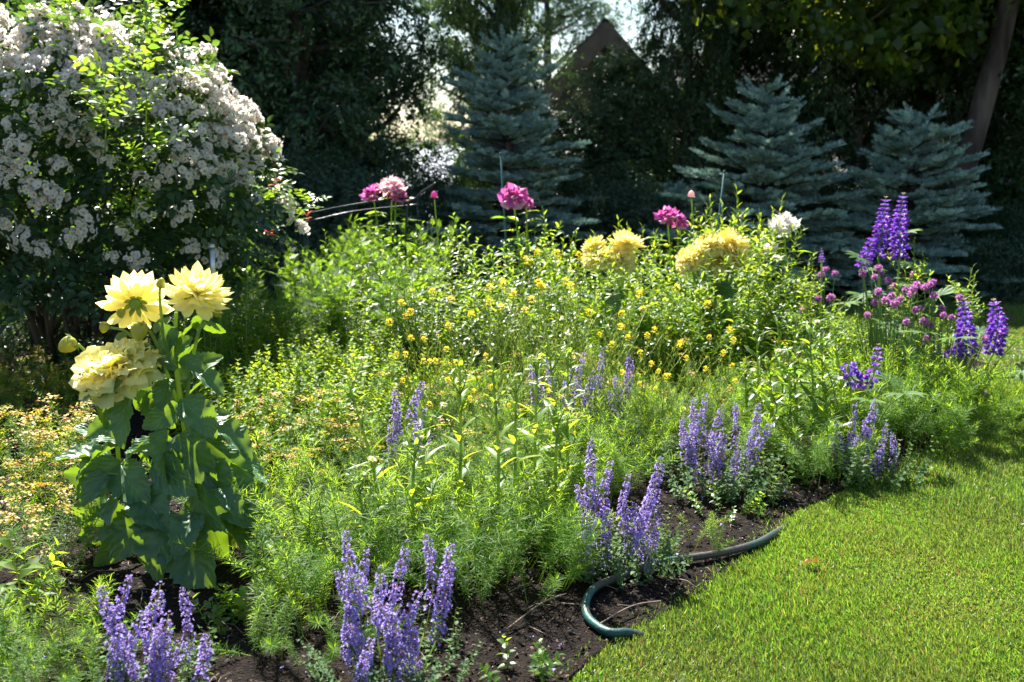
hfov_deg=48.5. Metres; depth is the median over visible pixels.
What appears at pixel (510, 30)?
shade tree
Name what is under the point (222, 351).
feathery plant
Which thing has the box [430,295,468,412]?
mustard plant
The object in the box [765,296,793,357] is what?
broad leaved plant
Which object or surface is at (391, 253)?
feathery plant
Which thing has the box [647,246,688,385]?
phlox stalk
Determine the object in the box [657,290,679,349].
phlox stalk
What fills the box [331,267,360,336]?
feathery plant
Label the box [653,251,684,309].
phlox stalk
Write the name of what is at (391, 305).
feathery plant
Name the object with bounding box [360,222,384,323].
feathery plant
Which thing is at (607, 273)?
phlox stalk
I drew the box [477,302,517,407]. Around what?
mustard plant
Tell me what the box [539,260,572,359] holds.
perennial stalk
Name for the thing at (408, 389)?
mustard plant
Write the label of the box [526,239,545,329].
perennial stalk
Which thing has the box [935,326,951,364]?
lupin bed stalk
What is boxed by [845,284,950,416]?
chive clump
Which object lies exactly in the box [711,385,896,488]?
spurge clump
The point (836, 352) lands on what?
fleabane stalk
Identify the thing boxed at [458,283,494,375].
perennial stalk
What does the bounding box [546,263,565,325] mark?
perennial stalk
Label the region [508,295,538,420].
mustard plant
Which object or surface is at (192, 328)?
herb clump
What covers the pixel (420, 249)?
feathery plant
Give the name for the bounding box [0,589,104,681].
spurge clump
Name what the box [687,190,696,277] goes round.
peony bud stalk
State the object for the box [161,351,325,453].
herb clump
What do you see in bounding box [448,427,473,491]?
mustard plant
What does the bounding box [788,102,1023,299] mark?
blue spruce
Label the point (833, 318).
lupin bed stalk
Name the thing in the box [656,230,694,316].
phlox stalk
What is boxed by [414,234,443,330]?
perennial stalk
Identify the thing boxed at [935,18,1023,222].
hedge tree
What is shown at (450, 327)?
mustard plant
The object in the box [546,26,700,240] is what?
hedge tree
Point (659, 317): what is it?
phlox stalk
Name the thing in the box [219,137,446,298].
dark shrub
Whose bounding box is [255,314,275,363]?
feathery plant
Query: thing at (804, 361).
lupin bed stalk
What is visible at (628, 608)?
dry twig
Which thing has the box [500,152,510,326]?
plant stake
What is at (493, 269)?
perennial stalk
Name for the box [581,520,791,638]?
garden hose
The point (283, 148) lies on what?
dark shrub
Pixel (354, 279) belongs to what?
perennial stalk
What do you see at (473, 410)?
mustard plant
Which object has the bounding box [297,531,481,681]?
catmint clump
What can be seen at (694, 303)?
phlox stalk
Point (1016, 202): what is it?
dark shrub
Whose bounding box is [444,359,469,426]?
mustard plant
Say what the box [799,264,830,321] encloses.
phlox stalk
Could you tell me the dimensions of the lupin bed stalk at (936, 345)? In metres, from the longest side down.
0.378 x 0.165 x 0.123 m
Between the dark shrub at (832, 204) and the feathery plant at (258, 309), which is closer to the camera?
the feathery plant at (258, 309)
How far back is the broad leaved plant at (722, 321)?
5.40 m
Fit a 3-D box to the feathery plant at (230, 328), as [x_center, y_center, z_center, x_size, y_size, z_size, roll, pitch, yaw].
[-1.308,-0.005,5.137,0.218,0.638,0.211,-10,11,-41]
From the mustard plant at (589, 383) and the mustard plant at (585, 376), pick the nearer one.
the mustard plant at (589, 383)
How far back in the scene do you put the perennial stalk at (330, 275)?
5.70 m
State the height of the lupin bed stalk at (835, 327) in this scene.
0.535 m
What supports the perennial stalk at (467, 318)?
on the flower bed soil
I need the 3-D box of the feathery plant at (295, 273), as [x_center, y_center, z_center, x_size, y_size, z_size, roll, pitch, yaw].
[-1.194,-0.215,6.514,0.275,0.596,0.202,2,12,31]
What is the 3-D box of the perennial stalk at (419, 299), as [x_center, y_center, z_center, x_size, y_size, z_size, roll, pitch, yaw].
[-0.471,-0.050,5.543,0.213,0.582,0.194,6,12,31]
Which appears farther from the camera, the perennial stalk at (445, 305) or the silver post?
the perennial stalk at (445, 305)
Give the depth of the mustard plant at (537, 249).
5.19 m
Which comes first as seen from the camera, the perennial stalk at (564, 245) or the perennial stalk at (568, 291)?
the perennial stalk at (568, 291)
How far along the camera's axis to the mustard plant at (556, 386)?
4.56 m
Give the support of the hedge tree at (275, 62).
on the ground at (836, 294)
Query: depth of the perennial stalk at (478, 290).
5.89 m
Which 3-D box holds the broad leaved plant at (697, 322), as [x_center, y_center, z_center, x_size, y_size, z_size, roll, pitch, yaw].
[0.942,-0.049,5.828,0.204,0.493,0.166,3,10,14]
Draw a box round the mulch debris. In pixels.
[0,430,892,681]
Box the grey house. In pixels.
[451,17,854,234]
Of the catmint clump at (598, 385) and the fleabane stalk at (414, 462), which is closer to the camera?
the fleabane stalk at (414, 462)
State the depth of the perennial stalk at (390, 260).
6.57 m
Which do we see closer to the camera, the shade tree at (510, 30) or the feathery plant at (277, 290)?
the feathery plant at (277, 290)
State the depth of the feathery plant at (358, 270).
6.49 m
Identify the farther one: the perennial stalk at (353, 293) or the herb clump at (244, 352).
the perennial stalk at (353, 293)
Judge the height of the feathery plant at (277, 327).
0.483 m
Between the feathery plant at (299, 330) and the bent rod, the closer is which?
the feathery plant at (299, 330)
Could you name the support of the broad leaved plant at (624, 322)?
on the flower bed soil
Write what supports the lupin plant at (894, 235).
on the flower bed soil
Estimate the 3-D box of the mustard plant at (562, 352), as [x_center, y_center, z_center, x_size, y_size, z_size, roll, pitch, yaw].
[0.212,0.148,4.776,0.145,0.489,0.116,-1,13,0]
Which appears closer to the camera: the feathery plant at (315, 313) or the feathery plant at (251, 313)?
the feathery plant at (251, 313)
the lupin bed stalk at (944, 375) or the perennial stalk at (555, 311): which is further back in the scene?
the perennial stalk at (555, 311)
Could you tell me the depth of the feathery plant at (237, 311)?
5.59 m
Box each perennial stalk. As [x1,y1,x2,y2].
[294,311,316,355]
[314,322,336,367]
[315,263,352,346]
[317,229,342,294]
[328,281,352,348]
[335,287,364,344]
[339,239,368,333]
[341,232,364,319]
[342,242,366,332]
[345,254,366,325]
[346,277,380,355]
[346,280,375,336]
[353,255,379,337]
[360,238,395,333]
[361,253,383,337]
[362,248,394,362]
[371,226,401,327]
[374,258,415,342]
[379,236,400,328]
[381,237,413,323]
[385,253,426,359]
[386,256,417,335]
[398,264,429,332]
[399,273,430,365]
[400,229,438,298]
[401,221,425,293]
[405,268,441,350]
[406,271,435,350]
[409,233,438,324]
[409,275,441,369]
[410,265,446,356]
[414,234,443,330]
[414,236,443,328]
[422,247,443,331]
[423,262,457,347]
[429,260,451,356]
[430,228,461,331]
[430,241,462,332]
[433,247,458,336]
[435,306,460,361]
[438,239,475,357]
[442,277,493,374]
[444,213,480,346]
[450,222,492,348]
[450,227,488,336]
[452,282,489,376]
[453,249,483,356]
[453,277,485,369]
[454,277,495,375]
[456,257,495,386]
[458,269,490,362]
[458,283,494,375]
[461,263,497,361]
[470,260,516,382]
[475,252,508,361]
[481,246,517,342]
[483,255,516,371]
[485,251,527,361]
[488,233,531,342]
[491,241,522,339]
[492,242,512,333]
[492,252,513,351]
[493,240,517,318]
[497,267,528,379]
[503,227,537,324]
[507,230,553,356]
[509,274,543,352]
[517,229,553,333]
[517,249,554,343]
[517,256,553,377]
[526,228,559,338]
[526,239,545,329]
[529,277,573,374]
[531,273,554,363]
[535,259,560,354]
[538,232,565,330]
[539,232,569,341]
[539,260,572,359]
[542,259,569,343]
[543,242,576,334]
[545,233,574,326]
[546,252,578,330]
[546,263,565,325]
[548,260,587,353]
[553,231,582,327]
[553,264,580,340]
[558,228,581,313]
[559,301,585,352]
[562,300,592,359]
[564,284,595,371]
[573,235,589,330]
[589,269,619,305]
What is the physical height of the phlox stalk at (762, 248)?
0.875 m
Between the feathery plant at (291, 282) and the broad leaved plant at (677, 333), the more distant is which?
the feathery plant at (291, 282)
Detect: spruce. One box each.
[397,24,609,294]
[638,73,882,298]
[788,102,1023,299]
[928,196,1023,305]
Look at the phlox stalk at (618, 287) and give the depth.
5.62 m
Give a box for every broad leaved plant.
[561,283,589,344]
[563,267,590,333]
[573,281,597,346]
[576,296,611,372]
[578,302,607,353]
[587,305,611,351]
[598,303,637,380]
[605,293,646,379]
[610,291,643,378]
[622,295,654,387]
[628,287,655,363]
[628,292,664,368]
[631,295,664,360]
[633,289,665,380]
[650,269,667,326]
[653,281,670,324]
[660,282,679,358]
[662,285,690,377]
[662,292,708,375]
[663,289,692,369]
[686,284,713,370]
[695,295,741,387]
[704,286,747,356]
[712,295,753,379]
[721,293,759,388]
[734,293,769,375]
[738,282,769,363]
[750,299,784,345]
[750,303,777,357]
[761,283,789,363]
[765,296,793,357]
[775,292,806,358]
[781,283,816,355]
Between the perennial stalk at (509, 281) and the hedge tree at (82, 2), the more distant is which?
the hedge tree at (82, 2)
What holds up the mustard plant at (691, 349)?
on the flower bed soil
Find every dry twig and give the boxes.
[506,589,565,629]
[600,600,660,622]
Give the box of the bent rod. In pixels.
[405,182,436,295]
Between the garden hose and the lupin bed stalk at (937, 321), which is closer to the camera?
the garden hose
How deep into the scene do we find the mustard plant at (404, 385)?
4.43 m
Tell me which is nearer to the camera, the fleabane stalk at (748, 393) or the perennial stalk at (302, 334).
the fleabane stalk at (748, 393)
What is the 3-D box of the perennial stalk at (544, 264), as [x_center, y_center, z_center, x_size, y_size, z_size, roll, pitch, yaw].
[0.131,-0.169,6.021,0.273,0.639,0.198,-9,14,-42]
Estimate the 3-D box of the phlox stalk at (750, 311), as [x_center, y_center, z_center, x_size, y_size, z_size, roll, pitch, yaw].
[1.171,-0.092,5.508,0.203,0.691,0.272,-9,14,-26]
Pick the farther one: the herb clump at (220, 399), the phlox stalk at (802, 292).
the phlox stalk at (802, 292)
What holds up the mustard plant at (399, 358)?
on the flower bed soil
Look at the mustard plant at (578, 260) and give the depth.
5.02 m
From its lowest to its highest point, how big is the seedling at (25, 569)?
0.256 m
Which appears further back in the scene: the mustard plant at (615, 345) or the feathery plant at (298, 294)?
the feathery plant at (298, 294)
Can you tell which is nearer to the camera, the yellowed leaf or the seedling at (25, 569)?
the seedling at (25, 569)
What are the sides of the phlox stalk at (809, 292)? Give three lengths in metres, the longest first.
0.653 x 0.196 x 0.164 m
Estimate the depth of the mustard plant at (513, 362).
4.68 m
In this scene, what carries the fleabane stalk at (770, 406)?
on the flower bed soil
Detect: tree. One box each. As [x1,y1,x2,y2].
[0,0,249,260]
[0,1,239,259]
[9,0,418,256]
[93,0,225,219]
[127,0,463,270]
[236,2,368,146]
[252,0,492,236]
[303,0,473,225]
[402,0,583,241]
[432,0,558,255]
[470,97,658,255]
[487,0,518,233]
[488,0,649,105]
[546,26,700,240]
[618,0,755,222]
[635,60,777,232]
[650,0,803,232]
[663,1,794,199]
[673,101,836,208]
[691,0,1023,277]
[718,0,854,249]
[720,0,958,253]
[753,4,853,191]
[809,48,947,232]
[848,10,1023,261]
[853,85,1002,162]
[930,0,1023,238]
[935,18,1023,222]
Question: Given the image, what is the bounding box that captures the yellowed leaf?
[231,538,239,549]
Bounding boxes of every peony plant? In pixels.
[355,175,419,333]
[491,182,547,347]
[646,205,704,313]
[756,211,813,337]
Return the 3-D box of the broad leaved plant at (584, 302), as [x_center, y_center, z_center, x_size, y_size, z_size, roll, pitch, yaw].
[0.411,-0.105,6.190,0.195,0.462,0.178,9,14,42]
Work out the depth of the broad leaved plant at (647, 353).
5.33 m
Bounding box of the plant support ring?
[307,197,418,330]
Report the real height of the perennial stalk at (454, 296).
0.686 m
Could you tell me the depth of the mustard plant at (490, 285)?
4.95 m
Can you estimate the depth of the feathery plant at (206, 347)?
4.91 m
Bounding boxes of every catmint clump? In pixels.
[60,574,220,681]
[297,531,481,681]
[362,381,469,481]
[513,348,651,456]
[565,439,692,589]
[637,394,802,505]
[806,398,941,490]
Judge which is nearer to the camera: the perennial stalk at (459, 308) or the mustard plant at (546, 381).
the mustard plant at (546, 381)
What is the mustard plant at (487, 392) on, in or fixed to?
on the flower bed soil
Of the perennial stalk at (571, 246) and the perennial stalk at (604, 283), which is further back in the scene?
the perennial stalk at (571, 246)
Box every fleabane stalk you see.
[336,357,410,533]
[337,456,393,585]
[385,429,441,567]
[398,400,461,535]
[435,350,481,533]
[471,357,525,548]
[483,361,544,527]
[511,352,561,507]
[529,323,583,504]
[533,399,583,535]
[541,342,597,503]
[725,361,756,434]
[742,319,775,443]
[754,348,795,466]
[765,310,802,436]
[773,340,806,459]
[776,303,814,451]
[793,320,832,448]
[801,307,844,421]
[807,370,851,457]
[824,331,861,433]
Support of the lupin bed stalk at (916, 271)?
on the flower bed soil
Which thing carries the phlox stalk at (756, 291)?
on the flower bed soil
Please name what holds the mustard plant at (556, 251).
on the flower bed soil
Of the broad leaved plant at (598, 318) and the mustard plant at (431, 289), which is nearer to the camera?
the mustard plant at (431, 289)
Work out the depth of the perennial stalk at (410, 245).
6.94 m
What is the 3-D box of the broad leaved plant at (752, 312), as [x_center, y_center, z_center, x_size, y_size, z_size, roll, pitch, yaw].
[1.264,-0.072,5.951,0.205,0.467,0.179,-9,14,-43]
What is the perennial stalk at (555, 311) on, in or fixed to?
on the flower bed soil
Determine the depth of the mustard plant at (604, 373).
4.46 m
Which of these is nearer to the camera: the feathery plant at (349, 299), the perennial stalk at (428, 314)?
the perennial stalk at (428, 314)
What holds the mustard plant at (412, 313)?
on the flower bed soil
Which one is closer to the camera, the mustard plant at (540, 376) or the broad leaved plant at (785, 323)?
the mustard plant at (540, 376)
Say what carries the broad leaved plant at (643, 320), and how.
on the flower bed soil
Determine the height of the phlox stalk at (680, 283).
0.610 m
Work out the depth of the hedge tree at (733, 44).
11.55 m
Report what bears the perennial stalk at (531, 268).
on the flower bed soil
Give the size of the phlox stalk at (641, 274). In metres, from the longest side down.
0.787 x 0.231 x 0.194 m
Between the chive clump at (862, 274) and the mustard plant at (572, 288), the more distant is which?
the chive clump at (862, 274)
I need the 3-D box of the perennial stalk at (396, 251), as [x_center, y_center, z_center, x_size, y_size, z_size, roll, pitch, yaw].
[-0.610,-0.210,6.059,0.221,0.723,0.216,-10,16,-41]
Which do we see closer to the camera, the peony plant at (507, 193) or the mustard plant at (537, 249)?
the mustard plant at (537, 249)
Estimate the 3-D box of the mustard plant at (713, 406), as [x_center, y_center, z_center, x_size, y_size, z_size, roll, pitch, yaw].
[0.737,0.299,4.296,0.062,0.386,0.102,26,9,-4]
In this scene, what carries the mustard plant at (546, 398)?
on the flower bed soil
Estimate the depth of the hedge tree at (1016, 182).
10.80 m
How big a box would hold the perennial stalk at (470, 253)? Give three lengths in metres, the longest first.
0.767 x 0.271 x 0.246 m
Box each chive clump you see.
[775,266,864,383]
[842,264,932,373]
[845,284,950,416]
[885,278,991,415]
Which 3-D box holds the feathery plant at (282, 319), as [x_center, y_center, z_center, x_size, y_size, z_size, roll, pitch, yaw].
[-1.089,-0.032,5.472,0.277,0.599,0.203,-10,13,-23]
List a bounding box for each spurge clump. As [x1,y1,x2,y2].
[0,471,148,579]
[0,555,174,681]
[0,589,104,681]
[143,428,320,535]
[168,541,414,668]
[173,456,400,629]
[293,452,517,590]
[362,456,620,610]
[447,455,590,547]
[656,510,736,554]
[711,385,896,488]
[762,340,946,441]
[774,333,1023,453]
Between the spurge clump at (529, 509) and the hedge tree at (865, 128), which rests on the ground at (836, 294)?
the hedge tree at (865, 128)
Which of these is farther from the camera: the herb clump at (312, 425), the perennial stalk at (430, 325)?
the perennial stalk at (430, 325)
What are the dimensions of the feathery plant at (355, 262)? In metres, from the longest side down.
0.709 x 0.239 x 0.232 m
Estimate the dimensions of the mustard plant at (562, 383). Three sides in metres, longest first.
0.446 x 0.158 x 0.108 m
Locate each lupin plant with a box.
[774,343,928,440]
[784,249,875,363]
[813,193,985,364]
[868,286,1023,406]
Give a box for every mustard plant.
[376,318,434,433]
[383,351,418,424]
[390,312,437,423]
[392,298,441,427]
[393,351,422,439]
[394,308,439,383]
[400,377,417,454]
[403,334,437,434]
[412,358,433,456]
[413,336,453,429]
[414,357,457,450]
[415,358,442,439]
[418,287,448,420]
[420,321,476,422]
[422,401,444,474]
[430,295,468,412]
[434,346,462,427]
[442,376,470,463]
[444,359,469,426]
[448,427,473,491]
[455,395,491,472]
[458,311,491,410]
[461,298,512,410]
[464,388,484,465]
[465,352,503,447]
[467,282,506,395]
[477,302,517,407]
[484,384,510,470]
[485,281,521,392]
[487,322,538,419]
[488,359,520,444]
[491,346,529,435]
[492,402,523,457]
[495,290,517,414]
[495,305,544,413]
[499,368,524,427]
[501,356,512,404]
[502,255,540,396]
[507,298,534,408]
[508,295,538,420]
[508,348,530,428]
[512,278,560,404]
[512,367,544,450]
[519,281,543,412]
[520,248,540,380]
[522,284,557,414]
[524,343,554,442]
[527,366,562,453]
[529,387,557,466]
[536,313,587,411]
[539,248,560,401]
[539,276,578,402]
[541,296,582,406]
[541,346,580,425]
[542,281,591,404]
[543,350,559,416]
[546,323,578,408]
[548,326,579,403]
[551,251,600,388]
[560,331,594,414]
[561,239,598,397]
[564,309,595,410]
[566,345,583,422]
[569,312,591,416]
[571,348,604,453]
[575,331,613,418]
[579,314,610,409]
[579,345,594,430]
[584,360,619,450]
[587,323,632,433]
[588,343,611,428]
[591,299,639,408]
[591,337,609,398]
[592,341,617,436]
[598,309,625,404]
[598,369,630,454]
[599,365,631,437]
[600,357,617,450]
[601,309,643,386]
[604,301,646,381]
[605,289,648,421]
[605,334,630,405]
[608,298,630,396]
[608,322,638,420]
[611,349,642,445]
[620,305,646,391]
[621,355,641,456]
[623,332,661,420]
[624,381,641,451]
[626,360,659,454]
[627,326,661,407]
[632,368,666,458]
[637,386,657,461]
[646,339,685,430]
[646,373,668,457]
[648,373,670,456]
[649,283,679,392]
[653,355,693,459]
[655,342,682,451]
[677,300,710,417]
[680,365,710,423]
[682,349,729,457]
[684,326,735,440]
[686,334,711,423]
[692,378,736,453]
[694,363,734,452]
[705,336,744,445]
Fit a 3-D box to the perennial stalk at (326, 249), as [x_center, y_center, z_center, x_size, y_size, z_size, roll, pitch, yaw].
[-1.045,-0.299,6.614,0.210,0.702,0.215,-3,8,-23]
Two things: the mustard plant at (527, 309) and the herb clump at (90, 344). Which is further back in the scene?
the herb clump at (90, 344)
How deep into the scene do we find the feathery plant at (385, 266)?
5.80 m
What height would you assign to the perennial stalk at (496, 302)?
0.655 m
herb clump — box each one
[0,308,102,380]
[0,309,128,358]
[2,316,183,397]
[53,309,210,368]
[86,321,244,386]
[130,304,278,349]
[154,313,290,386]
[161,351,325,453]
[164,327,361,419]
[181,306,351,372]
[207,314,376,388]
[212,338,415,439]
[219,353,407,472]
[249,311,442,404]
[276,335,469,435]
[303,307,476,389]
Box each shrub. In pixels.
[186,123,322,289]
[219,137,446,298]
[357,143,486,289]
[519,155,711,289]
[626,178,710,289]
[800,163,925,280]
[966,195,1023,291]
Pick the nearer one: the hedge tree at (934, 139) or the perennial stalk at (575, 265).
the perennial stalk at (575, 265)
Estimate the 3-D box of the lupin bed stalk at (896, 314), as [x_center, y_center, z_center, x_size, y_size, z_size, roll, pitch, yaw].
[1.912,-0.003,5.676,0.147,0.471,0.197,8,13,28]
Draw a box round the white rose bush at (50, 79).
[0,0,331,375]
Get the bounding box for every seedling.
[0,524,71,622]
[50,561,86,583]
[186,583,256,634]
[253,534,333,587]
[479,633,564,681]
[681,479,767,524]
[712,464,795,506]
[787,442,873,488]
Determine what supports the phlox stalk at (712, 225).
on the flower bed soil
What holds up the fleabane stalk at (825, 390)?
on the flower bed soil
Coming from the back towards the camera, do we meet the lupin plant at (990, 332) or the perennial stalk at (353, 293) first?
the perennial stalk at (353, 293)
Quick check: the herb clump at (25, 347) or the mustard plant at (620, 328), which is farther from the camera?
the herb clump at (25, 347)
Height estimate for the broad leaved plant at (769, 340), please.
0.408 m
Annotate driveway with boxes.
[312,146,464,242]
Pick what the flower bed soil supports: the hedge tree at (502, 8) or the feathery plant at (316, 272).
the feathery plant at (316, 272)
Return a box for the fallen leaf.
[801,557,827,564]
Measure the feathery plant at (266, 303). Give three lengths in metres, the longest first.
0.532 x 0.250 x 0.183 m
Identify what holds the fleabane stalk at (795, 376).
on the flower bed soil
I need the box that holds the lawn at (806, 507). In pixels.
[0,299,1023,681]
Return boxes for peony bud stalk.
[431,191,439,319]
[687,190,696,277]
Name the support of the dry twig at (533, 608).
on the flower bed soil
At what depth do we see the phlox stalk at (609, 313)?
5.72 m
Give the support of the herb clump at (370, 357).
on the flower bed soil
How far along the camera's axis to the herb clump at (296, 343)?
5.33 m
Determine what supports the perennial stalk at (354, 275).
on the flower bed soil
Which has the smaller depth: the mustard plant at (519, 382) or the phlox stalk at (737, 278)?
the mustard plant at (519, 382)
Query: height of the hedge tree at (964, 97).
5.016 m
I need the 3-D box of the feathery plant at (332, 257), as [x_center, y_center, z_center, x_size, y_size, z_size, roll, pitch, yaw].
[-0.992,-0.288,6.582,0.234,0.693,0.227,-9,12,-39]
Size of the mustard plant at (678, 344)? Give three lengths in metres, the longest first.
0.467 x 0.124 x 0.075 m
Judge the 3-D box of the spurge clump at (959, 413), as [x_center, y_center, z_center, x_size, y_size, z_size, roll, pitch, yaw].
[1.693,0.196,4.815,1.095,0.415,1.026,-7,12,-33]
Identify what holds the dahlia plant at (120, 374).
on the flower bed soil
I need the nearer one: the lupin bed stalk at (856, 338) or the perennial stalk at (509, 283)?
the lupin bed stalk at (856, 338)
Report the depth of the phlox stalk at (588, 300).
5.51 m
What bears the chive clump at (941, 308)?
on the flower bed soil
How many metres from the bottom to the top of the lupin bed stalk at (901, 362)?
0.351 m
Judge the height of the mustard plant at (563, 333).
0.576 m
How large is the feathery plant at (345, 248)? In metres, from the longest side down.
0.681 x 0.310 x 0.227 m
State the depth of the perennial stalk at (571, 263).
6.66 m
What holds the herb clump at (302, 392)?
on the flower bed soil
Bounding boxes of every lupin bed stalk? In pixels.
[802,337,830,375]
[804,312,835,374]
[812,296,845,367]
[817,299,849,368]
[821,294,840,342]
[824,299,854,379]
[825,318,868,384]
[834,309,867,367]
[848,304,866,357]
[882,285,915,359]
[886,236,937,334]
[887,298,906,345]
[889,259,926,338]
[895,349,919,388]
[908,306,943,366]
[915,328,941,402]
[928,351,953,415]
[932,322,941,369]
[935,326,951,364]
[937,264,982,367]
[940,312,961,373]
[943,271,985,369]
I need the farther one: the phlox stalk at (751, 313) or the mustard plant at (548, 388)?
the phlox stalk at (751, 313)
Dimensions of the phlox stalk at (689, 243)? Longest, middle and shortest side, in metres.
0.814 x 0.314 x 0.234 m
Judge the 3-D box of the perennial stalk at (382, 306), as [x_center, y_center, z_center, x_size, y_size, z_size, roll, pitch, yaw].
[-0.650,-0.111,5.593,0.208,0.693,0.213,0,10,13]
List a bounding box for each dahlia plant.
[53,260,279,589]
[578,229,657,363]
[674,226,753,373]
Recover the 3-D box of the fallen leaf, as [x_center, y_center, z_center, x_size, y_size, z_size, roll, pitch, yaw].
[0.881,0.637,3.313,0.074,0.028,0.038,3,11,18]
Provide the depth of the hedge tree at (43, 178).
11.47 m
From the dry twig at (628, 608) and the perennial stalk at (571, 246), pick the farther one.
the perennial stalk at (571, 246)
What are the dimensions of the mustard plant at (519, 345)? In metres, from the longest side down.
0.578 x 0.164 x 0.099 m
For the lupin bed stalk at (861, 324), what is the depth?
5.87 m
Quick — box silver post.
[209,244,217,351]
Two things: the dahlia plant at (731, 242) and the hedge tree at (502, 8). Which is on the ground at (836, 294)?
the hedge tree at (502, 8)
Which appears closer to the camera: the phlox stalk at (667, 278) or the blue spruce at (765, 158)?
the phlox stalk at (667, 278)
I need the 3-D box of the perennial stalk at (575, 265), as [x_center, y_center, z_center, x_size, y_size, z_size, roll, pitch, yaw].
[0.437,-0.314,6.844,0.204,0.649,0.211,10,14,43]
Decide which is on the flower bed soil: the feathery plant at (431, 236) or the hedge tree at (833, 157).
the feathery plant at (431, 236)
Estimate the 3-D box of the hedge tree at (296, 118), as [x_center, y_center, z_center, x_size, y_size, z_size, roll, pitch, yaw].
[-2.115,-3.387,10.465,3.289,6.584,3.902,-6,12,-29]
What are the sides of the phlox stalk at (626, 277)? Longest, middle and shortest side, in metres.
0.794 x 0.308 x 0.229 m
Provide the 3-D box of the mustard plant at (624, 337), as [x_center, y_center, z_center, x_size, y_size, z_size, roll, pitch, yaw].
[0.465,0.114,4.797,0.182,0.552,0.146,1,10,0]
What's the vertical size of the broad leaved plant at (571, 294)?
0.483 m
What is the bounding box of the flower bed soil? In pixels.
[0,316,985,681]
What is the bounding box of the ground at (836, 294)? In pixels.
[3,140,1023,298]
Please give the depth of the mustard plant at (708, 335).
4.66 m
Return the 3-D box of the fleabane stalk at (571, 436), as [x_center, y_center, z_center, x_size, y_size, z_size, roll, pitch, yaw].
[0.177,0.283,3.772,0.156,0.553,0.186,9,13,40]
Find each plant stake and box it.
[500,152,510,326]
[707,170,725,318]
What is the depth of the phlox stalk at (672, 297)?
6.11 m
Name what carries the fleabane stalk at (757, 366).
on the flower bed soil
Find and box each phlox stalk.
[527,206,575,337]
[559,235,614,365]
[566,280,583,337]
[581,229,622,371]
[587,215,641,326]
[589,287,628,363]
[591,236,616,316]
[605,225,644,300]
[605,267,637,371]
[608,223,645,339]
[613,228,647,290]
[617,228,678,375]
[618,267,649,367]
[631,222,667,346]
[643,232,669,311]
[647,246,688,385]
[650,298,671,361]
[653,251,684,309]
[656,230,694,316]
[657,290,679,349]
[660,283,682,331]
[665,270,689,308]
[671,291,705,366]
[673,227,730,379]
[674,201,728,322]
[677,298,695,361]
[678,213,707,301]
[680,274,721,366]
[683,270,724,377]
[685,194,739,333]
[686,270,712,328]
[708,184,775,338]
[713,198,743,322]
[719,229,775,374]
[723,210,772,336]
[725,269,756,357]
[728,294,754,362]
[731,253,774,382]
[737,216,781,301]
[739,267,772,332]
[740,206,796,349]
[741,192,807,352]
[741,208,793,360]
[745,259,769,311]
[760,252,793,343]
[760,255,807,351]
[766,227,816,346]
[785,259,822,375]
[790,267,819,327]
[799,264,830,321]
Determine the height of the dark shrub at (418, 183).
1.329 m
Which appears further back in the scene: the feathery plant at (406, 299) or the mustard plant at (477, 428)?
the feathery plant at (406, 299)
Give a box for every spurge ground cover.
[0,323,435,552]
[268,310,896,538]
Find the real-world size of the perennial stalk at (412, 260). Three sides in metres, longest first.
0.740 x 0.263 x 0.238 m
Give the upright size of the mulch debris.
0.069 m
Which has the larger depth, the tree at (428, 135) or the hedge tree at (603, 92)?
the tree at (428, 135)
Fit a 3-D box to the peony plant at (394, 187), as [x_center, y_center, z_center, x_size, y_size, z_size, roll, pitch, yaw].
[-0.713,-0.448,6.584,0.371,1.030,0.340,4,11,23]
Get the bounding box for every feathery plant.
[159,274,214,392]
[190,307,230,386]
[192,270,233,370]
[201,269,243,391]
[203,297,241,379]
[212,284,248,388]
[227,270,261,327]
[230,265,267,360]
[230,283,267,347]
[238,280,279,341]
[242,295,289,356]
[244,286,272,338]
[246,263,266,316]
[251,276,313,352]
[251,284,279,331]
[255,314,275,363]
[261,274,298,342]
[268,275,292,343]
[272,259,303,322]
[276,289,299,344]
[277,247,302,315]
[277,287,303,348]
[278,233,306,322]
[283,251,319,330]
[283,285,311,343]
[283,290,313,355]
[291,265,314,333]
[296,239,351,317]
[296,264,318,335]
[297,279,341,347]
[300,246,328,331]
[300,268,345,341]
[302,252,328,310]
[304,260,344,334]
[304,282,339,349]
[306,247,325,286]
[308,249,367,344]
[308,274,348,339]
[309,277,345,345]
[310,256,360,341]
[314,275,357,342]
[318,231,350,325]
[323,222,354,292]
[328,232,373,334]
[329,244,373,330]
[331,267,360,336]
[334,216,358,277]
[336,269,353,331]
[341,231,366,323]
[343,237,373,330]
[345,255,386,337]
[346,214,377,294]
[347,225,382,306]
[352,220,384,328]
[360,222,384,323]
[360,262,389,345]
[362,243,410,344]
[365,253,409,366]
[369,220,415,326]
[370,234,389,308]
[374,258,408,346]
[376,266,414,343]
[376,269,422,368]
[387,250,440,365]
[391,263,423,354]
[394,216,430,297]
[404,217,458,306]
[410,234,430,308]
[412,224,455,350]
[413,245,449,335]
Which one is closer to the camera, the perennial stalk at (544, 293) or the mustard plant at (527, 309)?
the mustard plant at (527, 309)
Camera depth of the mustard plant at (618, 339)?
4.97 m
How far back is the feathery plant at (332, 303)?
5.67 m
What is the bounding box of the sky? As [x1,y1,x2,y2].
[255,0,702,139]
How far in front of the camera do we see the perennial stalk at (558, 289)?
6.14 m

